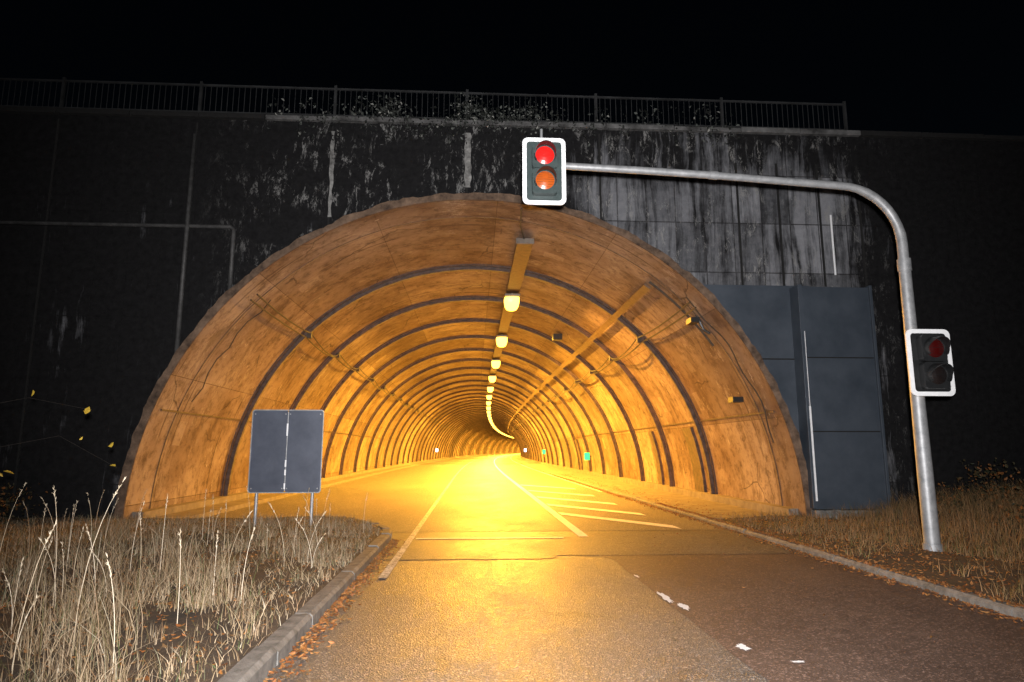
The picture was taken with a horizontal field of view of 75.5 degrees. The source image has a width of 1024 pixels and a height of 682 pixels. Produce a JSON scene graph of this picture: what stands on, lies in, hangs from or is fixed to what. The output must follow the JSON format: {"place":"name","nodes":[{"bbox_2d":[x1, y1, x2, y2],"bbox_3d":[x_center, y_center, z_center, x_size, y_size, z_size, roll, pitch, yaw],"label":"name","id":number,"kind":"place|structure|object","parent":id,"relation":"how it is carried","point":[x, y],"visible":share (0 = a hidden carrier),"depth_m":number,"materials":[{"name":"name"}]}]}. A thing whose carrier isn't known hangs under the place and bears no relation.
{"place":"outdoors","nodes":[
{"label":"outdoors","id":0,"kind":"place"},
{"bbox_2d":[0,509,382,681],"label":"grass verge","id":1,"kind":"object","parent":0,"point":[170,622],"depth_m":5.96,"materials":[{"name":"brown plant"}]},
{"bbox_2d":[0,390,116,476],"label":"autumn sapling","id":2,"kind":"object","parent":1,"relation":"on","point":[87,410],"visible":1,"depth_m":7.81,"materials":[{"name":"brown plant"}]},
{"bbox_2d":[0,477,367,673],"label":"seed grass stalks","id":3,"kind":"object","parent":1,"relation":"on","point":[50,532],"visible":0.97,"depth_m":5.93,"materials":[{"name":"beige plant"}]},
{"bbox_2d":[248,410,323,526],"bbox_3d":[-4.063,2.395,11.867,1.280,2.310,0.115,1,-9,-3],"label":"folding traffic sign","id":4,"kind":"object","parent":1,"relation":"on","point":[286,449],"visible":0.98,"depth_m":11.89,"materials":[{"name":"metal"}]},
{"bbox_2d":[0,0,1023,135],"label":"sky","id":5,"kind":"structure","parent":0,"point":[935,66],"materials":[{"name":"black"}]},
{"bbox_2d":[207,453,1023,681],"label":"road","id":6,"kind":"structure","parent":0,"point":[571,606],"depth_m":6.37,"materials":[{"name":"grey asphalt"}]},
{"bbox_2d":[217,520,391,681],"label":"kerb","id":7,"kind":"structure","parent":6,"relation":"on","point":[258,663],"depth_m":5.31,"materials":[{"name":"concrete"}]},
{"bbox_2d":[0,474,1023,681],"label":"leaf litter","id":8,"kind":"object","parent":6,"relation":"on","point":[322,620],"visible":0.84,"depth_m":7.71,"materials":[{"name":"brown plant"}]},
{"bbox_2d":[379,454,802,662],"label":"road markings","id":9,"kind":"object","parent":6,"relation":"on","point":[386,572],"visible":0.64,"depth_m":13.98,"materials":[{"name":"paint"}]},
{"bbox_2d":[717,479,1023,605],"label":"grass verge","id":10,"kind":"object","parent":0,"point":[953,580],"depth_m":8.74,"materials":[{"name":"brown plant"}]},
{"bbox_2d":[522,129,955,551],"bbox_3d":[3.223,-0.056,9.338,6.155,6.320,0.645,1,-9,-3],"label":"traffic light gantry","id":11,"kind":"object","parent":10,"relation":"on","point":[545,165],"visible":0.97,"depth_m":9.48,"materials":[{"name":"metal"}]},
{"label":"ground","id":12,"kind":"structure","parent":0,"visible":0},
{"bbox_2d":[0,483,47,525],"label":"shrub","id":13,"kind":"object","parent":12,"relation":"on","point":[6,501],"visible":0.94,"depth_m":12.24,"materials":[{"name":"brown plant"}]},
{"bbox_2d":[114,192,811,518],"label":"road tunnel","id":14,"kind":"structure","parent":12,"relation":"on","point":[623,355],"depth_m":18.74,"materials":[{"name":"concrete"}]},
{"bbox_2d":[154,453,510,517],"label":"tunnel walkway","id":15,"kind":"structure","parent":14,"relation":"attached to","point":[232,505],"depth_m":18.68,"materials":[{"name":"concrete"}]},
{"bbox_2d":[486,394,491,399],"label":"tunnel ceiling lamp","id":16,"kind":"object","parent":14,"relation":"hanging from","point":[489,396],"visible":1,"depth_m":59.09,"materials":[{"name":"yellow glass"}]},
{"bbox_2d":[487,386,493,391],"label":"tunnel ceiling lamp","id":17,"kind":"object","parent":14,"relation":"hanging from","point":[489,388],"visible":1,"depth_m":51.49,"materials":[{"name":"yellow glass"}]},
{"bbox_2d":[489,374,495,381],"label":"tunnel ceiling lamp","id":18,"kind":"object","parent":14,"relation":"hanging from","point":[492,377],"visible":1,"depth_m":43.91,"materials":[{"name":"yellow glass"}]},
{"bbox_2d":[491,358,500,367],"bbox_3d":[-0.897,1.260,36.696,0.500,0.500,1.000,1,-9,-3],"label":"tunnel ceiling lamp","id":19,"kind":"object","parent":14,"relation":"hanging from","point":[495,363],"visible":1,"depth_m":36.32,"materials":[{"name":"yellow glass"}]},
{"bbox_2d":[496,334,507,346],"bbox_3d":[-0.454,0.005,29.112,0.500,0.500,1.000,1,-9,-3],"label":"tunnel ceiling lamp","id":20,"kind":"object","parent":14,"relation":"hanging from","point":[501,340],"visible":1,"depth_m":28.75,"materials":[{"name":"yellow glass"}]},
{"bbox_2d":[504,293,519,310],"bbox_3d":[-0.011,-1.251,21.528,0.500,0.500,1.000,1,-9,-3],"label":"tunnel ceiling lamp","id":21,"kind":"object","parent":14,"relation":"hanging from","point":[511,301],"visible":1,"depth_m":21.17,"materials":[{"name":"yellow glass"}]},
{"bbox_2d":[584,453,591,459],"bbox_3d":[4.265,6.480,37.123,0.450,0.400,0.290,1,-9,-3],"label":"escape route lamp","id":22,"kind":"object","parent":14,"relation":"attached to","point":[587,456],"visible":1,"depth_m":36.98,"materials":[{"name":"green plastic"}]},
{"bbox_2d":[574,427,706,491],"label":"wall niche doors","id":23,"kind":"structure","parent":14,"relation":"in","point":[692,444],"depth_m":20.20,"materials":[{"name":"metal"}]},
{"bbox_2d":[513,455,778,518],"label":"tunnel walkway","id":24,"kind":"structure","parent":14,"relation":"attached to","point":[720,509],"depth_m":20.36,"materials":[{"name":"concrete"}]},
{"bbox_2d":[0,113,1023,518],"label":"tunnel portal wall","id":25,"kind":"structure","parent":12,"relation":"on","point":[104,335],"depth_m":14.55,"materials":[{"name":"concrete"}]},
{"bbox_2d":[0,134,235,352],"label":"conduits","id":26,"kind":"object","parent":25,"relation":"attached to","point":[187,225],"visible":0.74,"depth_m":14.04,"materials":[{"name":"grey metal"}]},
{"bbox_2d":[10,119,601,515],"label":"expansion joints","id":27,"kind":"object","parent":25,"relation":"attached to","point":[468,166],"visible":0.94,"depth_m":14.24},
{"bbox_2d":[264,90,744,150],"bbox_3d":[-0.058,-5.013,15.036,10.833,1.376,0.735,1,-9,-3],"label":"ivy plant","id":28,"kind":"object","parent":25,"relation":"attached to","point":[458,114],"visible":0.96,"depth_m":14.89,"materials":[{"name":"green plant"}]},
{"bbox_2d":[0,106,1023,141],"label":"coping","id":29,"kind":"object","parent":25,"relation":"on","point":[379,120],"visible":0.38,"depth_m":14.94,"materials":[{"name":"concrete"}]},
{"bbox_2d":[0,77,847,129],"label":"railing fence","id":30,"kind":"object","parent":29,"relation":"on","point":[202,85],"visible":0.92,"depth_m":15.15,"materials":[{"name":"metal"}]},
{"bbox_2d":[734,162,867,286],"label":"panel joints","id":31,"kind":"object","parent":25,"relation":"attached to","point":[821,232],"visible":0.91,"depth_m":14.99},
{"bbox_2d":[830,215,836,274],"bbox_3d":[7.237,-2.167,14.894,0.041,1.400,0.041,-3,-10,19],"label":"marker rod","id":32,"kind":"object","parent":25,"relation":"attached to","point":[832,238],"visible":1,"depth_m":14.88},
{"bbox_2d":[512,454,1023,619],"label":"kerb","id":33,"kind":"structure","parent":12,"relation":"on","point":[997,606],"depth_m":8.20,"materials":[{"name":"concrete"}]},
{"bbox_2d":[811,509,898,518],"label":"plinth","id":34,"kind":"structure","parent":12,"relation":"on","point":[818,511],"depth_m":13.52,"materials":[{"name":"concrete"}]},
{"bbox_2d":[704,284,891,508],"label":"steel cladding","id":35,"kind":"structure","parent":34,"relation":"on","point":[836,325],"depth_m":14.16,"materials":[{"name":"grey metal"}]},
{"bbox_2d":[804,331,817,500],"bbox_3d":[6.262,1.540,13.861,0.037,3.550,0.015,1,-9,-3],"label":"cladding edge strip","id":36,"kind":"object","parent":35,"relation":"attached to","point":[813,454],"visible":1,"depth_m":13.78,"materials":[{"name":"silver metal"}]},
{"bbox_2d":[913,458,1023,518],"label":"shrub","id":37,"kind":"object","parent":12,"relation":"on","point":[1003,494],"visible":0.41,"depth_m":12.47,"materials":[{"name":"brown plant"}]},
{"bbox_2d":[987,486,1023,535],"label":"shrub","id":38,"kind":"object","parent":12,"relation":"on","point":[1021,510],"visible":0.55,"depth_m":10.28,"materials":[{"name":"brown plant"}]}
]}

